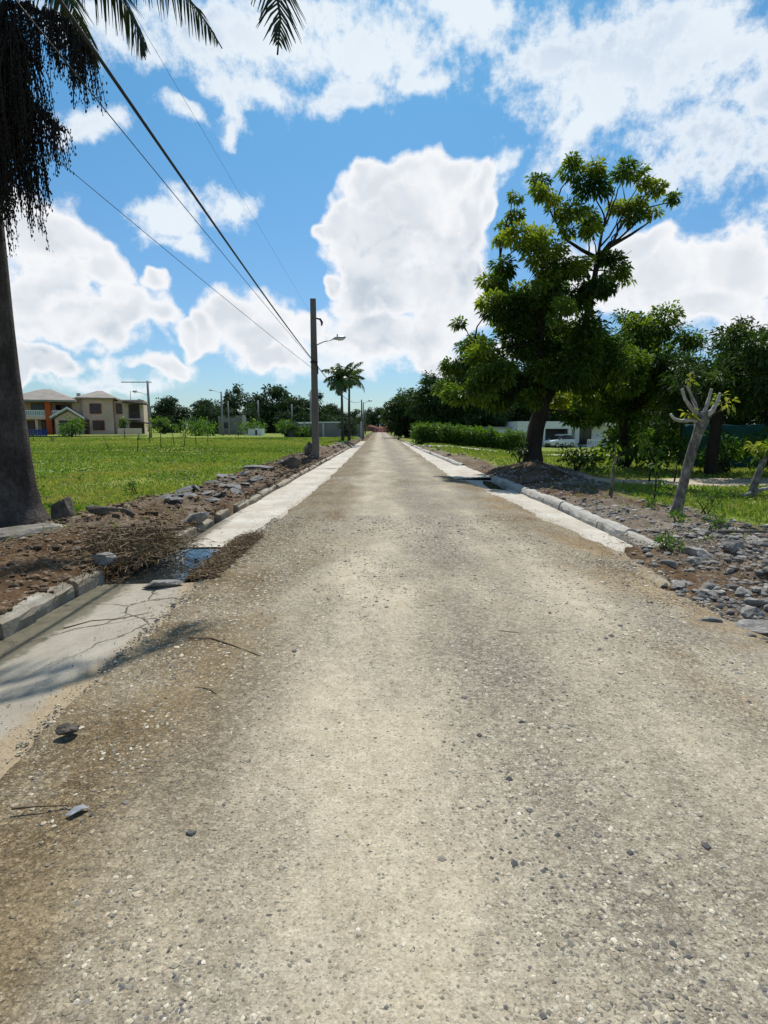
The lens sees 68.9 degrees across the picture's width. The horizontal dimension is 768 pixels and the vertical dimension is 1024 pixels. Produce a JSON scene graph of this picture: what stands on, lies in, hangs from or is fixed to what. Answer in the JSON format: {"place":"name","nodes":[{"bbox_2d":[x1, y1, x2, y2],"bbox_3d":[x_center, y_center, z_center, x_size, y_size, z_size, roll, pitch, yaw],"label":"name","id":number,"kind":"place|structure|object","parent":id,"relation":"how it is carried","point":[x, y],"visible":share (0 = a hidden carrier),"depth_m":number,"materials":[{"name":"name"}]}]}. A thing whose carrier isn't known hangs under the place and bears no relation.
{"place":"outdoors","nodes":[
{"label":"outdoors","id":0,"kind":"place"},
{"bbox_2d":[5,436,356,541],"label":"grass","id":1,"kind":"structure","parent":0,"point":[224,444],"depth_m":23.76,"materials":[{"name":"green plant"}]},
{"bbox_2d":[218,415,246,434],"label":"ruined house","id":2,"kind":"structure","parent":0,"point":[233,426],"depth_m":106.45,"materials":[{"name":"concrete"}]},
{"bbox_2d":[0,432,767,1023],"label":"road","id":3,"kind":"structure","parent":0,"point":[376,474],"depth_m":2.39,"materials":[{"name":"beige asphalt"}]},
{"bbox_2d":[55,722,79,734],"bbox_3d":[-1.644,1.127,2.901,0.111,0.062,0.071,0,9,1],"label":"rock","id":4,"kind":"object","parent":3,"relation":"on","point":[65,728],"visible":1,"depth_m":2.89,"materials":[{"name":"grey stone"}]},
{"bbox_2d":[0,582,201,778],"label":"gutter","id":5,"kind":"object","parent":3,"relation":"on","point":[29,653],"visible":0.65,"depth_m":4.14,"materials":[{"name":"concrete"}]},
{"bbox_2d":[142,580,182,587],"bbox_3d":[-2.284,0.738,5.776,0.409,0.086,0.174,-3,9,-20],"label":"rock","id":6,"kind":"object","parent":5,"relation":"on","point":[159,583],"visible":1,"depth_m":5.73,"materials":[{"name":"grey stone"}]},
{"bbox_2d":[188,637,260,655],"bbox_3d":[-1.141,0.960,4.060,0.702,0.018,0.082,5,10,28],"label":"twig","id":7,"kind":"object","parent":3,"relation":"on","point":[219,641],"visible":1,"depth_m":4.13,"materials":[{"name":"brown wood"}]},
{"bbox_2d":[171,441,365,547],"bbox_3d":[-2.169,-4.170,38.688,1.499,0.037,62.707,0,9,0],"label":"gutter","id":8,"kind":"object","parent":3,"relation":"on","point":[267,507],"visible":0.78,"depth_m":11.58,"materials":[{"name":"concrete"}]},
{"bbox_2d":[0,476,620,766],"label":"grit","id":9,"kind":"object","parent":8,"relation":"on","point":[178,602],"visible":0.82,"depth_m":4.53,"materials":[{"name":"grey gravel"}]},
{"bbox_2d":[402,442,455,465],"bbox_3d":[2.389,-5.081,44.727,1.239,0.027,43.087,0,9,0],"label":"gutter","id":10,"kind":"object","parent":3,"relation":"on","point":[436,461],"visible":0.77,"depth_m":29.84,"materials":[{"name":"concrete"}]},
{"bbox_2d":[460,480,632,551],"bbox_3d":[2.808,-0.209,12.279,1.377,0.036,10.800,0,9,0],"label":"gutter","id":11,"kind":"object","parent":3,"relation":"on","point":[590,532],"visible":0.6,"depth_m":10.34,"materials":[{"name":"concrete"}]},
{"bbox_2d":[483,481,506,488],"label":"water","id":12,"kind":"structure","parent":11,"relation":"on","point":[489,484],"depth_m":15.76,"materials":[{"name":"blue liquid"}]},
{"bbox_2d":[0,428,767,621],"bbox_3d":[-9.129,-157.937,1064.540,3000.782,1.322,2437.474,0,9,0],"label":"ground","id":13,"kind":"structure","parent":0,"point":[18,594],"depth_m":9.54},
{"bbox_2d":[0,523,66,540],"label":"concrete chunk","id":14,"kind":"object","parent":13,"relation":"on","point":[15,532],"visible":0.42,"depth_m":7.51,"materials":[{"name":"grey concrete"}]},
{"bbox_2d":[0,568,104,638],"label":"kerb","id":15,"kind":"structure","parent":13,"relation":"on","point":[28,612],"depth_m":5.00,"materials":[{"name":"concrete"}]},
{"bbox_2d":[51,496,74,519],"bbox_3d":[-5.162,-0.035,9.001,0.342,0.428,0.376,-4,9,-23],"label":"rock","id":16,"kind":"object","parent":13,"relation":"on","point":[64,508],"visible":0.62,"depth_m":8.92,"materials":[{"name":"grey stone"}]},
{"bbox_2d":[56,414,87,436],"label":"shrub","id":17,"kind":"object","parent":13,"relation":"on","point":[72,430],"visible":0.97,"depth_m":71.72,"materials":[{"name":"green plant"}]},
{"bbox_2d":[23,389,148,434],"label":"two storey house","id":18,"kind":"structure","parent":13,"relation":"on","point":[100,412],"depth_m":84.64,"materials":[{"name":"beige paint"}]},
{"bbox_2d":[89,403,101,413],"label":"window","id":19,"kind":"structure","parent":18,"relation":"in","point":[95,408],"depth_m":84.64,"materials":[{"name":"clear glass"}]},
{"bbox_2d":[92,420,104,429],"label":"window","id":20,"kind":"structure","parent":18,"relation":"in","point":[97,424],"depth_m":85.10,"materials":[{"name":"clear glass"}]},
{"bbox_2d":[92,552,117,567],"bbox_3d":[-3.025,0.520,6.084,0.188,0.170,0.252,7,11,37],"label":"rock","id":21,"kind":"object","parent":13,"relation":"on","point":[109,558],"visible":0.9,"depth_m":6.01,"materials":[{"name":"grey stone"}]},
{"bbox_2d":[85,505,135,516],"bbox_3d":[-4.182,-0.003,8.566,1.071,0.162,0.200,4,10,27],"label":"log","id":22,"kind":"object","parent":13,"relation":"on","point":[98,510],"visible":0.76,"depth_m":8.52,"materials":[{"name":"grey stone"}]},
{"bbox_2d":[40,520,219,592],"bbox_3d":[-3.253,0.367,6.898,2.360,0.349,3.810,0,9,0],"label":"brush pile","id":23,"kind":"object","parent":13,"relation":"on","point":[135,537],"visible":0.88,"depth_m":6.70,"materials":[{"name":"brown plant"}]},
{"bbox_2d":[121,381,151,437],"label":"utility pole","id":24,"kind":"object","parent":13,"relation":"on","point":[148,402],"visible":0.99,"depth_m":68.37,"materials":[{"name":"metal"}]},
{"bbox_2d":[105,552,199,584],"bbox_3d":[-2.466,0.666,6.793,1.220,0.086,1.960,0,9,0],"label":"gutter bed","id":25,"kind":"object","parent":13,"relation":"on","point":[116,579],"visible":0.06,"depth_m":6.29,"materials":[{"name":"grey concrete"}]},
{"bbox_2d":[121,547,222,583],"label":"water","id":26,"kind":"structure","parent":25,"relation":"in","point":[151,572],"depth_m":6.62,"materials":[{"name":"blue liquid"}]},
{"bbox_2d":[0,0,306,527],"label":"royal palm","id":27,"kind":"object","parent":13,"relation":"on","point":[22,112],"visible":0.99,"depth_m":7.78,"materials":[{"name":"green plant"}]},
{"bbox_2d":[148,416,171,447],"bbox_3d":[-14.733,-5.204,36.976,1.495,2.264,0.988,2,9,14],"label":"sapling","id":28,"kind":"object","parent":13,"relation":"on","point":[157,419],"visible":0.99,"depth_m":36.86,"materials":[{"name":"green plant"}]},
{"bbox_2d":[0,451,325,614],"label":"soil clods","id":29,"kind":"object","parent":13,"relation":"on","point":[44,587],"visible":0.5,"depth_m":8.58,"materials":[{"name":"brown soil"}]},
{"bbox_2d":[152,415,176,433],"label":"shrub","id":30,"kind":"object","parent":13,"relation":"on","point":[164,430],"visible":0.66,"depth_m":117.51,"materials":[{"name":"green plant"}]},
{"bbox_2d":[148,395,193,432],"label":"distant tree","id":31,"kind":"object","parent":13,"relation":"on","point":[171,405],"visible":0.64,"depth_m":144.19,"materials":[{"name":"green plant"}]},
{"bbox_2d":[174,416,218,435],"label":"shrub","id":32,"kind":"object","parent":13,"relation":"on","point":[200,432],"visible":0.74,"depth_m":90.75,"materials":[{"name":"green plant"}]},
{"bbox_2d":[184,512,208,523],"bbox_3d":[-3.052,0.115,9.025,0.457,0.244,0.344,-7,11,-38],"label":"rock","id":33,"kind":"object","parent":13,"relation":"on","point":[201,516],"visible":0.84,"depth_m":8.91,"materials":[{"name":"grey stone"}]},
{"bbox_2d":[184,402,214,431],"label":"distant tree","id":34,"kind":"object","parent":13,"relation":"on","point":[193,405],"visible":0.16,"depth_m":145.52,"materials":[{"name":"green plant"}]},
{"bbox_2d":[185,406,217,431],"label":"distant tree","id":35,"kind":"object","parent":13,"relation":"on","point":[198,413],"visible":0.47,"depth_m":121.85,"materials":[{"name":"green plant"}]},
{"bbox_2d":[194,398,220,416],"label":"distant tree","id":36,"kind":"object","parent":13,"relation":"on","point":[200,402],"visible":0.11,"depth_m":165.24,"materials":[{"name":"green plant"}]},
{"bbox_2d":[177,533,263,580],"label":"soil clods","id":37,"kind":"object","parent":13,"relation":"on","point":[193,573],"visible":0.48,"depth_m":6.72,"materials":[{"name":"brown soil"}]},
{"bbox_2d":[209,407,237,433],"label":"distant tree","id":38,"kind":"object","parent":13,"relation":"on","point":[225,413],"visible":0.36,"depth_m":119.76,"materials":[{"name":"green plant"}]},
{"bbox_2d":[209,383,253,416],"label":"distant tree","id":39,"kind":"object","parent":13,"relation":"on","point":[235,402],"visible":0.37,"depth_m":157.48,"materials":[{"name":"green plant"}]},
{"bbox_2d":[234,418,266,434],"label":"shrub","id":40,"kind":"object","parent":13,"relation":"on","point":[257,425],"visible":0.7,"depth_m":98.27,"materials":[{"name":"green plant"}]},
{"bbox_2d":[240,408,262,433],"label":"distant tree","id":41,"kind":"object","parent":13,"relation":"on","point":[251,413],"visible":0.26,"depth_m":119.04,"materials":[{"name":"green plant"}]},
{"bbox_2d":[246,428,264,435],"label":"white hut","id":42,"kind":"object","parent":13,"relation":"on","point":[255,432],"visible":0.98,"depth_m":93.89,"materials":[{"name":"paint"}]},
{"bbox_2d":[166,444,353,547],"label":"kerb","id":43,"kind":"structure","parent":13,"relation":"on","point":[221,515],"depth_m":12.14,"materials":[{"name":"concrete"}]},
{"bbox_2d":[244,383,292,432],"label":"distant tree","id":44,"kind":"object","parent":13,"relation":"on","point":[266,406],"visible":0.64,"depth_m":138.54,"materials":[{"name":"green plant"}]},
{"bbox_2d":[272,410,290,433],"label":"distant tree","id":45,"kind":"object","parent":13,"relation":"on","point":[282,415],"visible":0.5,"depth_m":120.36,"materials":[{"name":"green plant"}]},
{"bbox_2d":[272,418,295,436],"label":"shrub","id":46,"kind":"object","parent":13,"relation":"on","point":[289,425],"visible":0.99,"depth_m":75.78,"materials":[{"name":"green plant"}]},
{"bbox_2d":[268,395,308,432],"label":"distant tree","id":47,"kind":"object","parent":13,"relation":"on","point":[298,403],"visible":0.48,"depth_m":137.14,"materials":[{"name":"green plant"}]},
{"bbox_2d":[283,457,301,468],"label":"rock","id":48,"kind":"object","parent":13,"relation":"on","point":[293,462],"visible":0.85,"depth_m":19.43,"materials":[{"name":"grey stone"}]},
{"bbox_2d":[288,411,309,421],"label":"distant tree","id":49,"kind":"object","parent":13,"relation":"on","point":[297,417],"visible":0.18,"depth_m":113.34,"materials":[{"name":"green plant"}]},
{"bbox_2d":[292,423,311,436],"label":"shrub","id":50,"kind":"object","parent":13,"relation":"on","point":[304,431],"visible":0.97,"depth_m":76.09,"materials":[{"name":"green plant"}]},
{"bbox_2d":[303,389,336,421],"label":"distant tree","id":51,"kind":"object","parent":13,"relation":"on","point":[322,411],"visible":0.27,"depth_m":151.18,"materials":[{"name":"green plant"}]},
{"bbox_2d":[284,422,363,438],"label":"block wall","id":52,"kind":"structure","parent":13,"relation":"on","point":[329,430],"depth_m":77.03,"materials":[{"name":"concrete"}]},
{"bbox_2d":[310,298,345,458],"bbox_3d":[-2.511,-5.789,25.419,1.618,7.420,0.385,-1,9,-4],"label":"utility pole","id":53,"kind":"object","parent":13,"relation":"on","point":[314,401],"visible":0.92,"depth_m":25.20,"materials":[{"name":"concrete"}]},
{"bbox_2d":[15,0,312,360],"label":"thin wire","id":54,"kind":"object","parent":53,"relation":"attached to","point":[130,140],"visible":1,"depth_m":6.21,"materials":[{"name":"black metal"}]},
{"bbox_2d":[44,148,312,368],"bbox_3d":[-6.253,-6.826,9.459,0.014,5.518,31.514,2,9,11],"label":"thin wire","id":55,"kind":"object","parent":53,"relation":"attached to","point":[167,251],"visible":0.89,"depth_m":13.66,"materials":[{"name":"black metal"}]},
{"bbox_2d":[57,0,313,360],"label":"power cable","id":56,"kind":"object","parent":53,"relation":"attached to","point":[83,35],"visible":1,"depth_m":6.25,"materials":[{"name":"black rubber"}]},
{"bbox_2d":[320,405,352,423],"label":"distant tree","id":57,"kind":"object","parent":13,"relation":"on","point":[337,415],"visible":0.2,"depth_m":166.81,"materials":[{"name":"green plant"}]},
{"bbox_2d":[321,362,361,440],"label":"palm tree","id":58,"kind":"object","parent":13,"relation":"on","point":[346,379],"visible":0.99,"depth_m":49.42,"materials":[{"name":"green plant"}]},
{"bbox_2d":[335,362,364,440],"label":"palm tree","id":59,"kind":"object","parent":13,"relation":"on","point":[348,389],"visible":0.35,"depth_m":54.46,"materials":[{"name":"green plant"}]},
{"bbox_2d":[347,409,372,424],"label":"distant tree","id":60,"kind":"object","parent":13,"relation":"on","point":[355,413],"visible":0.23,"depth_m":211.79,"materials":[{"name":"green plant"}]},
{"bbox_2d":[369,407,385,426],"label":"distant tree","id":61,"kind":"object","parent":13,"relation":"on","point":[374,419],"visible":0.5,"depth_m":216.20,"materials":[{"name":"green plant"}]},
{"bbox_2d":[366,425,391,432],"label":"earth bank","id":62,"kind":"structure","parent":13,"relation":"on","point":[373,428],"depth_m":202.88,"materials":[{"name":"brown soil"}]},
{"bbox_2d":[0,507,767,616],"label":"dry grass","id":63,"kind":"structure","parent":13,"relation":"on","point":[234,539],"depth_m":6.69,"materials":[{"name":"brown plant"}]},
{"bbox_2d":[379,388,419,437],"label":"broadleaf tree","id":64,"kind":"object","parent":13,"relation":"on","point":[398,424],"visible":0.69,"depth_m":87.29,"materials":[{"name":"green plant"}]},
{"bbox_2d":[405,441,464,465],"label":"kerb","id":65,"kind":"structure","parent":13,"relation":"on","point":[453,462],"depth_m":30.41,"materials":[{"name":"grey concrete"}]},
{"bbox_2d":[404,370,468,435],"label":"broadleaf tree","id":66,"kind":"object","parent":13,"relation":"on","point":[422,407],"visible":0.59,"depth_m":78.04,"materials":[{"name":"green plant"}]},
{"bbox_2d":[410,421,526,450],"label":"hedge","id":67,"kind":"object","parent":13,"relation":"on","point":[457,435],"visible":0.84,"depth_m":52.58,"materials":[{"name":"green plant"}]},
{"bbox_2d":[428,361,518,430],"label":"broadleaf tree","id":68,"kind":"object","parent":13,"relation":"on","point":[471,415],"visible":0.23,"depth_m":76.41,"materials":[{"name":"green plant"}]},
{"bbox_2d":[478,359,530,426],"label":"broadleaf tree","id":69,"kind":"object","parent":13,"relation":"on","point":[521,411],"visible":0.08,"depth_m":81.33,"materials":[{"name":"green plant"}]},
{"bbox_2d":[506,439,529,462],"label":"shrub","id":70,"kind":"object","parent":13,"relation":"on","point":[520,451],"visible":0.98,"depth_m":19.05,"materials":[{"name":"green plant"}]},
{"bbox_2d":[519,473,538,484],"bbox_3d":[3.882,-0.845,14.966,0.499,0.396,0.322,-1,9,-4],"label":"rock","id":71,"kind":"object","parent":13,"relation":"on","point":[527,478],"visible":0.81,"depth_m":14.86,"materials":[{"name":"grey stone"}]},
{"bbox_2d":[514,394,597,420],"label":"broadleaf tree","id":72,"kind":"object","parent":13,"relation":"on","point":[551,416],"visible":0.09,"depth_m":80.05,"materials":[{"name":"green plant"}]},
{"bbox_2d":[430,151,683,461],"bbox_3d":[5.586,-6.211,18.369,8.011,10.534,5.457,0,9,0],"label":"roadside tree","id":73,"kind":"object","parent":13,"relation":"on","point":[582,359],"visible":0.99,"depth_m":17.74,"materials":[{"name":"green plant"}]},
{"bbox_2d":[543,434,575,447],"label":"parked car","id":74,"kind":"object","parent":13,"relation":"on","point":[556,440],"visible":0.95,"depth_m":68.25,"materials":[{"name":"paint"}]},
{"bbox_2d":[505,421,615,446],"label":"white house","id":75,"kind":"structure","parent":13,"relation":"on","point":[589,437],"depth_m":71.57,"materials":[{"name":"paint"}]},
{"bbox_2d":[579,427,591,443],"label":"window","id":76,"kind":"structure","parent":75,"relation":"in","point":[583,436],"depth_m":71.68,"materials":[{"name":"black glass"}]},
{"bbox_2d":[491,476,664,545],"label":"kerb","id":77,"kind":"structure","parent":13,"relation":"on","point":[608,526],"depth_m":10.02,"materials":[{"name":"grey concrete"}]},
{"bbox_2d":[554,442,605,473],"bbox_3d":[6.421,-1.694,18.454,1.582,1.216,1.665,5,10,28],"label":"shrub","id":78,"kind":"object","parent":13,"relation":"on","point":[581,459],"visible":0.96,"depth_m":18.33,"materials":[{"name":"green plant"}]},
{"bbox_2d":[423,442,767,541],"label":"grass","id":79,"kind":"structure","parent":13,"relation":"on","point":[733,508],"depth_m":15.36,"materials":[{"name":"green plant"}]},
{"bbox_2d":[604,440,626,497],"bbox_3d":[4.978,-0.885,12.019,0.440,1.315,0.472,0,9,0],"label":"sapling","id":80,"kind":"object","parent":13,"relation":"on","point":[612,470],"visible":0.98,"depth_m":12.04,"materials":[{"name":"green plant"}]},
{"bbox_2d":[475,459,767,641],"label":"rubble","id":81,"kind":"object","parent":13,"relation":"on","point":[702,593],"depth_m":6.98,"materials":[{"name":"grey stone"}]},
{"bbox_2d":[716,530,767,533],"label":"plank","id":82,"kind":"object","parent":81,"relation":"on","point":[740,531],"visible":1,"depth_m":7.75,"materials":[{"name":"grey wood"}]},
{"bbox_2d":[591,417,667,466],"bbox_3d":[10.266,-2.845,23.409,3.042,2.337,3.068,0,9,0],"label":"shrub","id":83,"kind":"object","parent":13,"relation":"on","point":[611,433],"visible":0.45,"depth_m":23.17,"materials":[{"name":"green plant"}]},
{"bbox_2d":[567,300,719,468],"bbox_3d":[9.717,-4.885,22.761,6.771,6.849,5.993,0,9,0],"label":"spreading tree","id":84,"kind":"object","parent":13,"relation":"on","point":[658,335],"visible":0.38,"depth_m":21.85,"materials":[{"name":"green plant"}]},
{"bbox_2d":[632,427,669,480],"bbox_3d":[7.966,-1.713,17.088,1.193,1.791,0.993,-7,11,-38],"label":"sapling","id":85,"kind":"object","parent":13,"relation":"on","point":[642,444],"visible":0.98,"depth_m":16.92,"materials":[{"name":"green plant"}]},
{"bbox_2d":[616,421,689,471],"bbox_3d":[10.414,-2.352,21.429,2.941,2.258,2.705,0,9,0],"label":"shrub","id":86,"kind":"object","parent":13,"relation":"on","point":[671,445],"visible":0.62,"depth_m":21.06,"materials":[{"name":"green plant"}]},
{"bbox_2d":[647,456,672,500],"bbox_3d":[5.426,-0.577,11.060,0.642,1.053,0.363,-7,11,-39],"label":"sapling","id":87,"kind":"object","parent":13,"relation":"on","point":[656,469],"visible":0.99,"depth_m":11.06,"materials":[{"name":"green plant"}]},
{"bbox_2d":[652,530,686,551],"bbox_3d":[3.529,0.389,6.923,0.323,0.313,0.498,-5,10,-29],"label":"weed","id":88,"kind":"object","parent":13,"relation":"on","point":[662,537],"visible":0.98,"depth_m":6.96,"materials":[{"name":"green plant"}]},
{"bbox_2d":[665,508,691,523],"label":"weed","id":89,"kind":"object","parent":13,"relation":"on","point":[675,512],"visible":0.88,"depth_m":8.92,"materials":[{"name":"green plant"}]},
{"bbox_2d":[632,344,759,461],"bbox_3d":[16.901,-5.647,29.518,7.817,7.320,7.762,0,9,0],"label":"broadleaf tree","id":90,"kind":"object","parent":13,"relation":"on","point":[727,420],"visible":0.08,"depth_m":29.25,"materials":[{"name":"green plant"}]},
{"bbox_2d":[670,373,740,514],"bbox_3d":[5.303,-1.066,9.486,1.145,2.544,0.552,0,9,0],"label":"pollarded tree","id":91,"kind":"object","parent":13,"relation":"on","point":[700,419],"visible":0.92,"depth_m":9.41,"materials":[{"name":"grey plant"}]},
{"bbox_2d":[685,492,726,513],"bbox_3d":[5.628,-0.116,9.713,0.677,0.420,0.536,-2,9,-12],"label":"weed","id":92,"kind":"object","parent":13,"relation":"on","point":[707,506],"visible":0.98,"depth_m":9.74,"materials":[{"name":"green plant"}]},
{"bbox_2d":[650,315,767,475],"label":"shade tree","id":93,"kind":"object","parent":13,"relation":"on","point":[743,376],"visible":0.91,"depth_m":18.40,"materials":[{"name":"green plant"}]},
{"bbox_2d":[697,486,733,506],"bbox_3d":[6.246,-0.262,10.630,0.611,0.512,0.679,0,9,0],"label":"weed","id":94,"kind":"object","parent":13,"relation":"on","point":[722,493],"visible":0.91,"depth_m":10.52,"materials":[{"name":"green plant"}]},
{"bbox_2d":[702,512,732,530],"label":"weed","id":95,"kind":"object","parent":13,"relation":"on","point":[719,520],"visible":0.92,"depth_m":8.19,"materials":[{"name":"green plant"}]},
{"bbox_2d":[678,412,767,468],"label":"teal net fence","id":96,"kind":"object","parent":13,"relation":"on","point":[738,431],"visible":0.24,"depth_m":24.39,"materials":[{"name":"green fabric"}]},
{"bbox_2d":[694,425,762,473],"bbox_3d":[12.504,-2.192,20.524,2.336,2.017,2.486,4,9,24],"label":"shrub","id":97,"kind":"object","parent":13,"relation":"on","point":[734,449],"visible":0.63,"depth_m":20.41,"materials":[{"name":"green plant"}]},
{"bbox_2d":[721,540,744,550],"bbox_3d":[4.343,0.423,6.984,0.352,0.166,0.197,-6,10,-35],"label":"rubble stone","id":98,"kind":"object","parent":13,"relation":"on","point":[729,545],"visible":0.88,"depth_m":6.91,"materials":[{"name":"grey stone"}]},
{"bbox_2d":[734,619,767,636],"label":"rubble stone","id":99,"kind":"object","parent":13,"relation":"on","point":[759,626],"visible":0.55,"depth_m":4.46,"materials":[{"name":"grey stone"}]},
{"bbox_2d":[736,426,767,470],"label":"shrub","id":100,"kind":"object","parent":13,"relation":"on","point":[762,442],"visible":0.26,"depth_m":20.25,"materials":[{"name":"green plant"}]},
{"bbox_2d":[740,605,765,619],"bbox_3d":[3.246,0.891,4.922,0.279,0.138,0.194,-6,10,-35],"label":"rubble stone","id":101,"kind":"object","parent":13,"relation":"on","point":[748,612],"visible":0.69,"depth_m":4.86,"materials":[{"name":"grey stone"}]},
{"bbox_2d":[739,439,767,496],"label":"pollarded tree","id":102,"kind":"object","parent":13,"relation":"on","point":[757,452],"visible":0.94,"depth_m":13.24,"materials":[{"name":"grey plant"}]},
{"bbox_2d":[743,597,767,605],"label":"rubble stone","id":103,"kind":"object","parent":13,"relation":"on","point":[753,601],"visible":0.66,"depth_m":5.16,"materials":[{"name":"grey stone"}]},
{"bbox_2d":[1,0,767,427],"label":"sky","id":104,"kind":"structure","parent":0,"point":[378,157],"materials":[{"name":"blue"}]},
{"bbox_2d":[437,465,491,478],"bbox_3d":[3.061,-1.495,20.502,2.368,0.071,5.700,0,9,0],"label":"driveway apron","id":105,"kind":"object","parent":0,"point":[460,472],"visible":0.56,"depth_m":19.94,"materials":[{"name":"concrete"}]},
{"bbox_2d":[576,472,767,485],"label":"dirt track","id":106,"kind":"structure","parent":0,"point":[718,481],"depth_m":17.01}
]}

